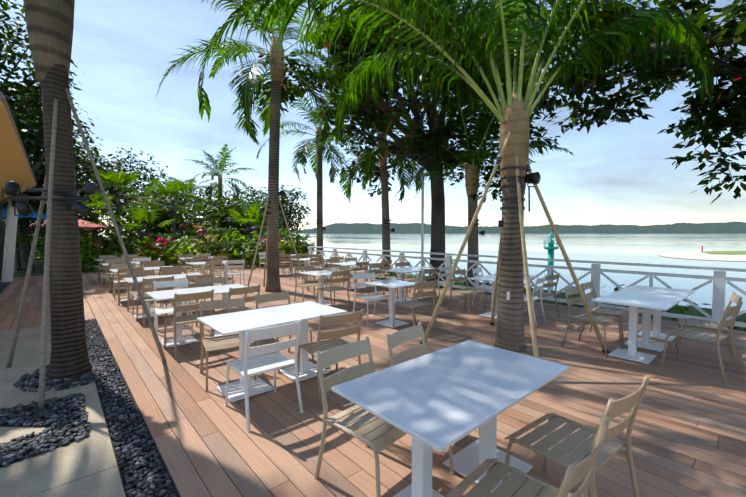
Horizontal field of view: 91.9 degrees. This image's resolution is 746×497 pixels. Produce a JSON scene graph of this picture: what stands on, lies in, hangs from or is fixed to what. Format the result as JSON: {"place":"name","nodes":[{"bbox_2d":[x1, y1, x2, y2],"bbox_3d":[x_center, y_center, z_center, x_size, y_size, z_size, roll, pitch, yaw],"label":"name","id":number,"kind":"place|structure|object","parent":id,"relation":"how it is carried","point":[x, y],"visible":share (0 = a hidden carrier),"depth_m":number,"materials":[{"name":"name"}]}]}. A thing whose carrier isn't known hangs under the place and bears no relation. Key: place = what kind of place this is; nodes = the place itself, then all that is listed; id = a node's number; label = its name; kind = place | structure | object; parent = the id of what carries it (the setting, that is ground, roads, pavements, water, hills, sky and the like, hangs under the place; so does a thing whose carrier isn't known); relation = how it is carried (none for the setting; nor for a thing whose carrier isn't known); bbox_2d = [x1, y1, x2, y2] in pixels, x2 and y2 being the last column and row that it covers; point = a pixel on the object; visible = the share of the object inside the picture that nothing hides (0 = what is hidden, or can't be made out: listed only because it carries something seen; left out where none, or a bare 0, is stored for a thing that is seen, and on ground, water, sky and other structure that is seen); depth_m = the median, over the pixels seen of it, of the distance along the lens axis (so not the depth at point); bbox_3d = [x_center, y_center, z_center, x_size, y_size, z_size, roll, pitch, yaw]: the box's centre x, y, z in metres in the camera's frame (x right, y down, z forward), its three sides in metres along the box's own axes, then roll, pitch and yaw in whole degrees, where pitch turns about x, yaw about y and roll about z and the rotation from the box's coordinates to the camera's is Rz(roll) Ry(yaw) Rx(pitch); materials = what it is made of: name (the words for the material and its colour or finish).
{"place":"outdoors","nodes":[
{"label":"outdoors","id":0,"kind":"place"},
{"bbox_2d":[0,325,125,496],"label":"paving","id":1,"kind":"structure","parent":0,"point":[87,467],"depth_m":2.71,"materials":[{"name":"concrete"}]},
{"bbox_2d":[0,396,89,467],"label":"pebbles","id":2,"kind":"object","parent":1,"relation":"on","point":[26,455],"visible":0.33,"depth_m":2.96,"materials":[{"name":"grey"}]},
{"bbox_2d":[6,88,165,406],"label":"poles","id":3,"kind":"object","parent":1,"relation":"on","point":[42,376],"visible":0.94,"depth_m":4.17,"materials":[{"name":"brown wood"}]},
{"bbox_2d":[2,181,99,215],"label":"spotlights","id":4,"kind":"object","parent":3,"relation":"attached to","point":[12,188],"visible":0.88,"depth_m":3.95,"materials":[{"name":"black metal"}]},
{"bbox_2d":[0,0,745,330],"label":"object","id":5,"kind":"structure","parent":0,"point":[207,239],"depth_m":18.49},
{"bbox_2d":[4,164,279,246],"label":"shrubs","id":6,"kind":"object","parent":5,"relation":"on","point":[122,179],"visible":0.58,"depth_m":20.69,"materials":[{"name":"green plant"}]},
{"bbox_2d":[256,75,365,265],"bbox_3d":[-2.559,-3.687,17.204,6.293,9.272,6.210,-2,3,-41],"label":"palm","id":7,"kind":"object","parent":5,"relation":"on","point":[302,156],"depth_m":16.77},
{"bbox_2d":[261,97,355,177],"bbox_3d":[-2.568,-5.700,17.124,6.118,5.217,6.025,-2,3,-41],"label":"palm rachis","id":8,"kind":"object","parent":7,"relation":"attached to","point":[315,140],"visible":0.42,"depth_m":16.51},
{"bbox_2d":[316,219,484,234],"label":"spotlights","id":9,"kind":"object","parent":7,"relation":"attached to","point":[480,232],"visible":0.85,"depth_m":13.36,"materials":[{"name":"black metal"}]},
{"bbox_2d":[307,74,452,278],"bbox_3d":[0.363,-3.019,13.749,6.197,8.239,6.358,-2,3,-41],"label":"palm","id":10,"kind":"object","parent":5,"relation":"on","point":[367,167],"depth_m":13.16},
{"bbox_2d":[310,76,451,201],"bbox_3d":[0.137,-4.418,13.570,5.617,5.317,5.742,1,3,18],"label":"palm rachis","id":11,"kind":"object","parent":10,"relation":"attached to","point":[377,145],"visible":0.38,"depth_m":13.14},
{"bbox_2d":[378,133,387,165],"bbox_3d":[0.367,-3.676,13.403,0.379,1.170,0.389,-2,3,-41],"label":"palm fibre","id":12,"kind":"object","parent":10,"relation":"attached to","point":[383,161],"visible":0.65,"depth_m":13.27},
{"bbox_2d":[0,0,745,232],"label":"sky","id":13,"kind":"structure","parent":0,"point":[617,173],"materials":[{"name":"blue"}]},
{"bbox_2d":[13,240,745,330],"bbox_3d":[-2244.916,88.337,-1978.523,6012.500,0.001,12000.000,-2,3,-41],"label":"ground","id":14,"kind":"structure","parent":0,"point":[690,312],"depth_m":13.89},
{"bbox_2d":[1,203,46,219],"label":"umbrella","id":15,"kind":"object","parent":14,"relation":"on","point":[34,216],"visible":0.4,"depth_m":15.58,"materials":[{"name":"blue"}]},
{"bbox_2d":[14,248,44,272],"bbox_3d":[-13.499,0.513,14.071,0.501,1.048,1.160,2,3,39],"label":"trolley","id":16,"kind":"object","parent":14,"relation":"on","point":[43,249],"visible":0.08,"depth_m":14.09,"materials":[{"name":"black metal"}]},
{"bbox_2d":[78,220,106,229],"bbox_3d":[-18.888,-1.547,23.324,2.800,0.662,2.800,-2,3,-41],"label":"umbrella","id":17,"kind":"object","parent":14,"relation":"on","point":[91,226],"visible":0.29,"depth_m":22.99,"materials":[{"name":"red"}]},
{"bbox_2d":[119,171,178,226],"bbox_3d":[-18.669,-2.870,29.407,5.168,6.574,4.992,-2,3,-41],"label":"palm","id":18,"kind":"object","parent":14,"relation":"on","point":[149,185],"depth_m":28.82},
{"bbox_2d":[160,172,209,217],"bbox_3d":[-19.116,-3.841,36.265,5.248,7.916,5.423,-2,3,-41],"label":"palm","id":19,"kind":"object","parent":14,"relation":"on","point":[192,190],"depth_m":36.01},
{"bbox_2d":[183,144,256,237],"bbox_3d":[-13.934,-4.546,32.562,6.150,9.649,5.870,-2,3,-41],"label":"palm","id":20,"kind":"object","parent":14,"relation":"on","point":[219,166],"depth_m":31.90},
{"bbox_2d":[0,263,745,496],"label":"deck","id":21,"kind":"structure","parent":14,"relation":"on","point":[688,436],"depth_m":3.49,"materials":[{"name":"wood"}]},
{"bbox_2d":[1,195,17,281],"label":"roof posts","id":22,"kind":"object","parent":21,"relation":"on","point":[9,254],"visible":0.57,"depth_m":12.23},
{"bbox_2d":[0,91,36,183],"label":"roof edge","id":23,"kind":"object","parent":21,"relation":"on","point":[3,99],"visible":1,"depth_m":5.93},
{"bbox_2d":[0,100,35,200],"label":"roof soffit","id":24,"kind":"structure","parent":23,"relation":"attached to","point":[14,166],"depth_m":7.72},
{"bbox_2d":[105,258,126,288],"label":"chair","id":25,"kind":"object","parent":21,"relation":"on","point":[113,260],"visible":0.56,"depth_m":11.01,"materials":[{"name":"beige"}]},
{"bbox_2d":[108,262,127,293],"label":"chair","id":26,"kind":"object","parent":21,"relation":"on","point":[109,265],"visible":0.38,"depth_m":9.87,"materials":[{"name":"beige"}]},
{"bbox_2d":[112,262,138,299],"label":"chair","id":27,"kind":"object","parent":21,"relation":"on","point":[120,266],"visible":0.5,"depth_m":9.34,"materials":[{"name":"beige"}]},
{"bbox_2d":[109,268,146,301],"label":"table","id":28,"kind":"object","parent":21,"relation":"on","point":[116,271],"visible":0.42,"depth_m":8.83,"materials":[{"name":"white"}]},
{"bbox_2d":[118,267,143,305],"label":"chair","id":29,"kind":"object","parent":21,"relation":"on","point":[122,270],"visible":0.6,"depth_m":8.22,"materials":[{"name":"beige"}]},
{"bbox_2d":[122,275,164,318],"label":"table","id":30,"kind":"object","parent":21,"relation":"on","point":[130,280],"visible":0.48,"depth_m":7.12,"materials":[{"name":"white"}]},
{"bbox_2d":[127,269,160,315],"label":"chair","id":31,"kind":"object","parent":21,"relation":"on","point":[143,272],"visible":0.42,"depth_m":7.56,"materials":[{"name":"beige"}]},
{"bbox_2d":[136,276,173,326],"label":"chair","id":32,"kind":"object","parent":21,"relation":"on","point":[148,289],"visible":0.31,"depth_m":6.46,"materials":[{"name":"beige"}]},
{"bbox_2d":[153,279,193,336],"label":"chair","id":33,"kind":"object","parent":21,"relation":"on","point":[166,309],"visible":0.6,"depth_m":5.90,"materials":[{"name":"white"}]},
{"bbox_2d":[145,288,204,347],"bbox_3d":[-2.931,1.042,5.426,0.700,0.750,0.800,-2,3,-41],"label":"table","id":34,"kind":"object","parent":21,"relation":"on","point":[168,295],"visible":0.71,"depth_m":5.40,"materials":[{"name":"white"}]},
{"bbox_2d":[161,267,195,306],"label":"chair","id":35,"kind":"object","parent":21,"relation":"on","point":[171,270],"visible":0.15,"depth_m":8.14,"materials":[{"name":"beige"}]},
{"bbox_2d":[163,273,202,312],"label":"table","id":36,"kind":"object","parent":21,"relation":"on","point":[179,276],"visible":0.19,"depth_m":7.56,"materials":[{"name":"white"}]},
{"bbox_2d":[163,289,215,358],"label":"chair","id":37,"kind":"object","parent":21,"relation":"on","point":[174,320],"visible":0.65,"depth_m":4.88,"materials":[{"name":"beige"}]},
{"bbox_2d":[185,257,206,283],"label":"chair","id":38,"kind":"object","parent":21,"relation":"on","point":[191,259],"visible":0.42,"depth_m":11.36,"materials":[{"name":"beige"}]},
{"bbox_2d":[185,273,214,314],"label":"chair","id":39,"kind":"object","parent":21,"relation":"on","point":[191,278],"visible":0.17,"depth_m":6.92,"materials":[{"name":"beige"}]},
{"bbox_2d":[195,276,230,326],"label":"chair","id":40,"kind":"object","parent":21,"relation":"on","point":[210,280],"visible":0.21,"depth_m":6.45,"materials":[{"name":"beige"}]},
{"bbox_2d":[204,260,222,286],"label":"chair","id":41,"kind":"object","parent":21,"relation":"on","point":[213,263],"visible":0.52,"depth_m":10.27,"materials":[{"name":"beige"}]},
{"bbox_2d":[196,284,247,335],"bbox_3d":[-2.403,1.022,5.890,0.700,0.750,0.800,-2,3,-41],"label":"table","id":42,"kind":"object","parent":21,"relation":"on","point":[223,290],"visible":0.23,"depth_m":5.84,"materials":[{"name":"white"}]},
{"bbox_2d":[200,297,255,391],"bbox_3d":[-1.668,1.043,4.117,0.526,0.868,0.611,-1,3,-31],"label":"chair","id":43,"kind":"object","parent":21,"relation":"on","point":[214,343],"visible":0.65,"depth_m":4.18,"materials":[{"name":"beige"}]},
{"bbox_2d":[223,259,244,285],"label":"chair","id":44,"kind":"object","parent":21,"relation":"on","point":[227,273],"visible":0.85,"depth_m":10.66,"materials":[{"name":"white"}]},
{"bbox_2d":[213,284,260,313],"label":"chair","id":45,"kind":"object","parent":21,"relation":"on","point":[242,290],"visible":0.4,"depth_m":5.45,"materials":[{"name":"beige"}]},
{"bbox_2d":[197,309,292,401],"bbox_3d":[-1.347,1.114,3.783,0.700,0.750,0.800,-2,3,-41],"label":"table","id":46,"kind":"object","parent":21,"relation":"on","point":[240,322],"visible":0.92,"depth_m":3.73,"materials":[{"name":"white"}]},
{"bbox_2d":[225,319,302,431],"bbox_3d":[-1.028,1.076,3.364,0.526,0.868,0.611,-2,3,-40],"label":"chair","id":47,"kind":"object","parent":21,"relation":"on","point":[264,358],"visible":0.98,"depth_m":3.22,"materials":[{"name":"white"}]},
{"bbox_2d":[156,0,392,291],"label":"palm","id":48,"kind":"object","parent":21,"relation":"on","point":[247,87],"depth_m":9.96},
{"bbox_2d":[158,1,360,139],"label":"palm rachis","id":49,"kind":"object","parent":48,"relation":"attached to","point":[271,58],"visible":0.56,"depth_m":9.74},
{"bbox_2d":[270,38,284,84],"bbox_3d":[-2.621,-5.122,9.861,0.393,1.170,0.404,-2,3,-41],"label":"palm fibre","id":50,"kind":"object","parent":48,"relation":"attached to","point":[277,72],"visible":0.77,"depth_m":9.72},
{"bbox_2d":[245,193,308,296],"bbox_3d":[-3.006,-0.286,10.227,1.758,3.002,1.681,-2,3,-41],"label":"support pole","id":51,"kind":"object","parent":21,"relation":"on","point":[266,247],"visible":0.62,"depth_m":10.10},
{"bbox_2d":[255,290,314,373],"bbox_3d":[-1.140,1.021,4.609,0.526,0.868,0.611,-2,4,-45],"label":"chair","id":52,"kind":"object","parent":21,"relation":"on","point":[264,298],"visible":0.27,"depth_m":4.73,"materials":[{"name":"beige"}]},
{"bbox_2d":[261,301,347,381],"bbox_3d":[-0.820,1.093,4.248,0.700,0.750,0.800,-2,3,-41],"label":"table","id":53,"kind":"object","parent":21,"relation":"on","point":[304,312],"visible":0.81,"depth_m":4.20,"materials":[{"name":"white"}]},
{"bbox_2d":[294,265,317,301],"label":"chair","id":54,"kind":"object","parent":21,"relation":"on","point":[311,284],"visible":0.75,"depth_m":8.65,"materials":[{"name":"beige"}]},
{"bbox_2d":[302,257,323,282],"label":"chair","id":55,"kind":"object","parent":21,"relation":"on","point":[316,259],"visible":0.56,"depth_m":11.82,"materials":[{"name":"beige"}]},
{"bbox_2d":[298,270,333,305],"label":"table","id":56,"kind":"object","parent":21,"relation":"on","point":[321,274],"visible":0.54,"depth_m":8.14,"materials":[{"name":"white"}]},
{"bbox_2d":[297,309,363,404],"bbox_3d":[-0.463,1.055,3.835,0.526,0.868,0.612,-2,3,-35],"label":"chair","id":57,"kind":"object","parent":21,"relation":"on","point":[324,345],"visible":0.79,"depth_m":3.65,"materials":[{"name":"beige"}]},
{"bbox_2d":[316,269,350,308],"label":"chair","id":58,"kind":"object","parent":21,"relation":"on","point":[330,289],"visible":0.98,"depth_m":7.71,"materials":[{"name":"beige"}]},
{"bbox_2d":[326,258,350,286],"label":"chair","id":59,"kind":"object","parent":21,"relation":"on","point":[332,260],"visible":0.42,"depth_m":11.13,"materials":[{"name":"beige"}]},
{"bbox_2d":[330,262,357,289],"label":"table","id":60,"kind":"object","parent":21,"relation":"on","point":[347,264],"visible":0.58,"depth_m":10.60,"materials":[{"name":"white"}]},
{"bbox_2d":[342,261,368,292],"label":"chair","id":61,"kind":"object","parent":21,"relation":"on","point":[360,264],"visible":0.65,"depth_m":10.08,"materials":[{"name":"beige"}]},
{"bbox_2d":[314,336,406,496],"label":"chair","id":62,"kind":"object","parent":21,"relation":"on","point":[380,437],"visible":0.77,"depth_m":2.37,"materials":[{"name":"beige"}]},
{"bbox_2d":[353,272,388,323],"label":"chair","id":63,"kind":"object","parent":21,"relation":"on","point":[372,297],"visible":0.98,"depth_m":6.98,"materials":[{"name":"white"}]},
{"bbox_2d":[366,260,391,290],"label":"chair","id":64,"kind":"object","parent":21,"relation":"on","point":[385,267],"visible":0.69,"depth_m":10.44,"materials":[{"name":"beige"}]},
{"bbox_2d":[369,263,398,299],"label":"chair","id":65,"kind":"object","parent":21,"relation":"on","point":[376,266],"visible":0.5,"depth_m":9.36,"materials":[{"name":"beige"}]},
{"bbox_2d":[363,279,414,327],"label":"table","id":66,"kind":"object","parent":21,"relation":"on","point":[392,285],"visible":0.98,"depth_m":6.48,"materials":[{"name":"white"}]},
{"bbox_2d":[380,268,423,301],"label":"table","id":67,"kind":"object","parent":21,"relation":"on","point":[401,272],"visible":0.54,"depth_m":8.72,"materials":[{"name":"white"}]},
{"bbox_2d":[395,262,418,297],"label":"chair","id":68,"kind":"object","parent":21,"relation":"on","point":[411,278],"visible":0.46,"depth_m":9.66,"materials":[{"name":"beige"}]},
{"bbox_2d":[393,280,437,330],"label":"chair","id":69,"kind":"object","parent":21,"relation":"on","point":[413,304],"visible":0.96,"depth_m":6.00,"materials":[{"name":"beige"}]},
{"bbox_2d":[404,267,437,307],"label":"chair","id":70,"kind":"object","parent":21,"relation":"on","point":[428,271],"visible":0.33,"depth_m":8.12,"materials":[{"name":"beige"}]},
{"bbox_2d":[405,266,439,298],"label":"table","id":71,"kind":"object","parent":21,"relation":"on","point":[420,272],"visible":0.52,"depth_m":9.18,"materials":[{"name":"white"}]},
{"bbox_2d":[331,360,519,496],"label":"table","id":72,"kind":"object","parent":21,"relation":"on","point":[428,408],"visible":1,"depth_m":1.99,"materials":[{"name":"white"}]},
{"bbox_2d":[386,322,479,474],"bbox_3d":[0.478,1.099,2.838,0.611,0.868,0.526,2,3,40],"label":"chair","id":73,"kind":"object","parent":21,"relation":"on","point":[396,339],"visible":0.29,"depth_m":2.98,"materials":[{"name":"beige"}]},
{"bbox_2d":[421,265,452,300],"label":"chair","id":74,"kind":"object","parent":21,"relation":"on","point":[448,268],"visible":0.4,"depth_m":8.61,"materials":[{"name":"white"}]},
{"bbox_2d":[197,0,713,351],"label":"palm","id":75,"kind":"object","parent":21,"relation":"on","point":[535,36],"depth_m":5.13,"materials":[{"name":"plant"}]},
{"bbox_2d":[202,0,706,123],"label":"palm rachis","id":76,"kind":"object","parent":75,"relation":"attached to","point":[530,95],"visible":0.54,"depth_m":5.09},
{"bbox_2d":[499,93,529,194],"bbox_3d":[2.046,-1.487,5.224,0.395,1.430,0.405,-2,3,-41],"label":"palm fibre","id":77,"kind":"object","parent":75,"relation":"attached to","point":[516,122],"visible":0.71,"depth_m":5.07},
{"bbox_2d":[498,166,540,226],"bbox_3d":[2.066,-0.723,5.130,0.588,0.832,0.335,0,3,8],"label":"spotlight","id":78,"kind":"object","parent":75,"relation":"attached to","point":[533,178],"visible":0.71,"depth_m":5.03,"materials":[{"name":"black metal"}]},
{"bbox_2d":[448,269,485,314],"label":"chair","id":79,"kind":"object","parent":21,"relation":"on","point":[467,290],"visible":1,"depth_m":7.69,"materials":[{"name":"beige"}]},
{"bbox_2d":[467,275,498,318],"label":"table","id":80,"kind":"object","parent":21,"relation":"on","point":[489,279],"visible":0.42,"depth_m":7.12,"materials":[{"name":"white"}]},
{"bbox_2d":[471,267,498,310],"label":"chair","id":81,"kind":"object","parent":21,"relation":"on","point":[476,270],"visible":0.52,"depth_m":8.09,"materials":[{"name":"white"}]},
{"bbox_2d":[412,340,569,492],"bbox_3d":[0.808,1.169,2.525,0.700,0.750,0.800,-2,3,-41],"label":"table","id":82,"kind":"object","parent":21,"relation":"on","point":[521,376],"visible":0.77,"depth_m":2.49,"materials":[{"name":"white"}]},
{"bbox_2d":[424,132,604,357],"bbox_3d":[2.010,-0.140,5.136,1.838,3.161,1.911,-2,3,-38],"label":"support pole","id":83,"kind":"object","parent":21,"relation":"on","point":[529,297],"visible":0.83,"depth_m":5.03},
{"bbox_2d":[420,157,608,352],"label":"bamboo ties","id":84,"kind":"object","parent":83,"relation":"attached to","point":[518,179],"visible":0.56,"depth_m":5.08,"materials":[{"name":"black"}]},
{"bbox_2d":[308,246,745,327],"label":"railing","id":85,"kind":"object","parent":21,"relation":"on","point":[719,278],"visible":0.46,"depth_m":7.60,"materials":[{"name":"white paint"}]},
{"bbox_2d":[445,416,610,496],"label":"chair","id":86,"kind":"object","parent":21,"relation":"on","point":[512,482],"visible":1,"depth_m":1.69,"materials":[{"name":"beige"}]},
{"bbox_2d":[524,275,545,326],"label":"chair","id":87,"kind":"object","parent":21,"relation":"on","point":[539,281],"visible":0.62,"depth_m":6.50,"materials":[{"name":"white"}]},
{"bbox_2d":[524,273,559,317],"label":"chair","id":88,"kind":"object","parent":21,"relation":"on","point":[546,285],"visible":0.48,"depth_m":7.04,"materials":[{"name":"beige"}]},
{"bbox_2d":[502,375,649,496],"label":"chair","id":89,"kind":"object","parent":21,"relation":"on","point":[612,445],"visible":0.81,"depth_m":2.04,"materials":[{"name":"beige"}]},
{"bbox_2d":[561,285,621,357],"bbox_3d":[3.130,0.998,5.149,0.526,0.868,0.611,-2,3,-35],"label":"chair","id":90,"kind":"object","parent":21,"relation":"on","point":[603,320],"visible":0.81,"depth_m":5.17,"materials":[{"name":"beige"}]},
{"bbox_2d":[581,281,628,346],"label":"chair","id":91,"kind":"object","parent":21,"relation":"on","point":[619,313],"visible":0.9,"depth_m":5.62,"materials":[{"name":"beige"}]},
{"bbox_2d":[591,294,677,363],"bbox_3d":[3.462,1.069,4.798,0.700,0.750,0.800,-2,3,-41],"label":"table","id":92,"kind":"object","parent":21,"relation":"on","point":[631,352],"visible":1,"depth_m":4.76,"materials":[{"name":"white"}]},
{"bbox_2d":[610,289,686,351],"bbox_3d":[3.989,1.049,5.263,0.700,0.750,0.800,-2,3,-41],"label":"table","id":93,"kind":"object","parent":21,"relation":"on","point":[644,342],"visible":0.73,"depth_m":5.23,"materials":[{"name":"white"}]},
{"bbox_2d":[624,285,694,341],"bbox_3d":[4.516,1.029,5.727,0.700,0.750,0.800,-2,3,-41],"label":"table","id":94,"kind":"object","parent":21,"relation":"on","point":[655,333],"visible":0.69,"depth_m":5.69,"materials":[{"name":"white"}]},
{"bbox_2d":[660,301,742,384],"bbox_3d":[3.899,1.036,4.282,0.526,0.868,0.611,-2,3,-32],"label":"chair","id":95,"kind":"object","parent":21,"relation":"on","point":[713,338],"visible":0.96,"depth_m":4.20,"materials":[{"name":"beige"}]},
{"bbox_2d":[674,292,741,366],"bbox_3d":[4.438,1.013,4.797,0.611,0.868,0.526,2,3,37],"label":"chair","id":96,"kind":"object","parent":21,"relation":"on","point":[735,298],"visible":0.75,"depth_m":4.78,"materials":[{"name":"beige"}]},
{"bbox_2d":[252,0,575,287],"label":"almond","id":97,"kind":"object","parent":14,"relation":"on","point":[342,52],"depth_m":11.82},
{"bbox_2d":[421,175,429,266],"bbox_3d":[1.723,-0.521,12.002,0.090,3.900,0.320,-2,3,-41],"label":"light pole","id":98,"kind":"object","parent":14,"relation":"on","point":[422,222],"visible":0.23,"depth_m":12.04,"materials":[{"name":"white"}]},
{"bbox_2d":[386,45,573,286],"bbox_3d":[2.954,-2.147,10.726,5.464,6.760,5.229,-2,3,-41],"label":"palm","id":99,"kind":"object","parent":14,"relation":"on","point":[480,125],"depth_m":10.32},
{"bbox_2d":[465,160,479,195],"bbox_3d":[2.960,-2.159,10.754,0.408,1.170,0.419,-2,3,-41],"label":"palm fibre","id":100,"kind":"object","parent":99,"relation":"attached to","point":[469,174],"visible":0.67,"depth_m":10.61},
{"bbox_2d":[390,52,570,193],"bbox_3d":[2.938,-3.487,10.649,5.255,4.035,5.017,-2,3,-41],"label":"palm rachis","id":101,"kind":"object","parent":99,"relation":"attached to","point":[467,145],"visible":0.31,"depth_m":10.43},
{"bbox_2d":[90,233,745,311],"bbox_3d":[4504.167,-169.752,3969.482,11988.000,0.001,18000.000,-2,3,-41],"label":"sea","id":102,"kind":"structure","parent":0,"point":[647,248],"depth_m":68.41,"materials":[{"name":"blue"}]},
{"bbox_2d":[543,232,558,274],"bbox_3d":[15.026,0.674,30.474,1.140,4.100,1.160,-2,3,-41],"label":"beacon","id":103,"kind":"object","parent":102,"relation":"in","point":[551,248],"visible":0.83,"depth_m":30.27,"materials":[{"name":"teal"}]},
{"bbox_2d":[659,250,745,260],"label":"sand spit","id":104,"kind":"structure","parent":102,"relation":"on","point":[699,255],"depth_m":55.74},
{"bbox_2d":[704,251,745,253],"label":"spit grass","id":105,"kind":"structure","parent":104,"relation":"on","point":[727,252],"depth_m":62.75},
{"bbox_2d":[286,221,745,232],"bbox_3d":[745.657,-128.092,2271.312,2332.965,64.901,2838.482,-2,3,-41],"label":"hills","id":106,"kind":"structure","parent":0,"point":[729,227],"depth_m":1931.90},
{"bbox_2d":[353,0,745,203],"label":"almond leaves","id":107,"kind":"object","parent":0,"point":[715,121],"depth_m":7.41,"materials":[{"name":"plant"}]},
{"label":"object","id":108,"kind":"object","parent":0,"visible":0},
{"bbox_2d":[85,321,179,496],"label":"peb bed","id":109,"kind":"object","parent":108,"relation":"on","point":[121,473],"visible":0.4,"depth_m":2.96,"materials":[{"name":"grey"}]},
{"bbox_2d":[0,318,176,496],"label":"pebbles","id":110,"kind":"object","parent":109,"relation":"on","point":[100,370],"visible":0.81,"depth_m":3.13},
{"bbox_2d":[5,0,323,379],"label":"palm","id":111,"kind":"object","parent":110,"relation":"in","point":[69,356],"depth_m":4.07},
{"bbox_2d":[23,0,74,82],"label":"palm fibre","id":112,"kind":"object","parent":111,"relation":"attached to","point":[50,25],"visible":0.85,"depth_m":3.95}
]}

